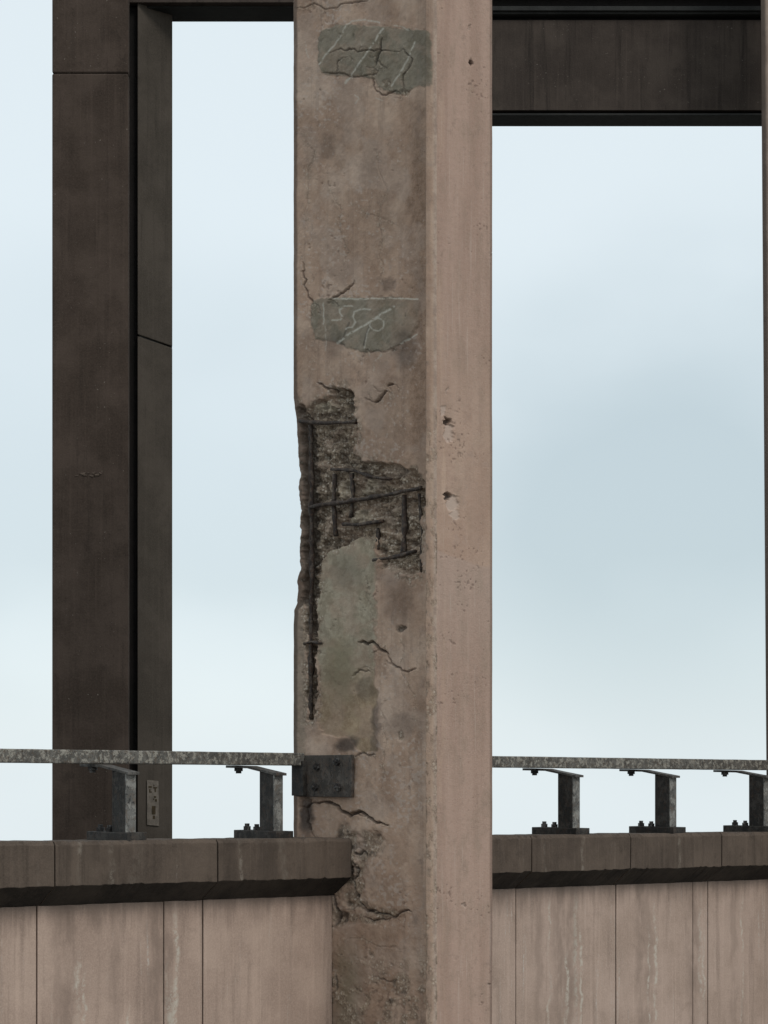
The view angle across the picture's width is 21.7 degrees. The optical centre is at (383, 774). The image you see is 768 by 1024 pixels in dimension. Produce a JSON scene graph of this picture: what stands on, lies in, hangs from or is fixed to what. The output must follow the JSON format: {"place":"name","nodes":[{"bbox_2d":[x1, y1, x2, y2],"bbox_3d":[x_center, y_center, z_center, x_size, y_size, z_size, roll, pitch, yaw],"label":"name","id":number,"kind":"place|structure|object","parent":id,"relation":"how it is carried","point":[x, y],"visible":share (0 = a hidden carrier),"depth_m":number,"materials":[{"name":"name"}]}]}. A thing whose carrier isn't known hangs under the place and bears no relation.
{"place":"outdoors","nodes":[
{"label":"outdoors","id":0,"kind":"place"},
{"bbox_2d":[52,0,171,839],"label":"pillar","id":1,"kind":"structure","parent":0,"point":[112,375],"depth_m":26.00,"materials":[{"name":"black concrete"}]},
{"bbox_2d":[147,780,158,825],"bbox_3d":[-3.110,0.378,26.939,0.198,0.621,0.019,0,0,-39],"label":"plaque","id":2,"kind":"object","parent":1,"relation":"attached to","point":[152,802],"visible":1,"depth_m":26.93,"materials":[{"name":"brown paint"}]},
{"bbox_2d":[129,0,293,21],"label":"crossbeam","id":3,"kind":"object","parent":1,"relation":"attached to","point":[230,10],"visible":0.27,"depth_m":26.95,"materials":[{"name":"concrete"}]},
{"bbox_2d":[0,0,765,840],"label":"sky","id":4,"kind":"structure","parent":0,"point":[628,514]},
{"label":"road","id":5,"kind":"structure","parent":0,"visible":0},
{"bbox_2d":[0,837,351,1023],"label":"parapet wall","id":6,"kind":"structure","parent":5,"relation":"on","point":[194,931],"depth_m":19.75,"materials":[{"name":"concrete"}]},
{"bbox_2d":[0,749,353,840],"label":"guard railing","id":7,"kind":"object","parent":6,"relation":"on","point":[322,775],"visible":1,"depth_m":20.56,"materials":[{"name":"grey metal"}]},
{"bbox_2d":[294,0,491,1023],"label":"bridge column","id":8,"kind":"structure","parent":5,"relation":"on","point":[393,341],"depth_m":20.45,"materials":[{"name":"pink concrete"}]},
{"bbox_2d":[492,0,761,125],"bbox_3d":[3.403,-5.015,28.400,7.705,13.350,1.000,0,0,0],"label":"crossbeam","id":9,"kind":"object","parent":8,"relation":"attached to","point":[626,62],"visible":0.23,"depth_m":28.00,"materials":[{"name":"dark weathered concrete"},{"name":"black painted metal"}]},
{"bbox_2d":[492,832,767,1023],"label":"parapet wall","id":10,"kind":"structure","parent":5,"relation":"on","point":[629,928],"depth_m":24.03,"materials":[{"name":"concrete"}]},
{"bbox_2d":[492,756,767,833],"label":"guard railing","id":11,"kind":"object","parent":10,"relation":"on","point":[569,802],"visible":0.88,"depth_m":24.50,"materials":[{"name":"grey metal"}]},
{"bbox_2d":[761,0,767,774],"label":"bridge column","id":12,"kind":"structure","parent":5,"relation":"on","point":[764,48],"depth_m":26.83,"materials":[{"name":"brown concrete"}]}
]}

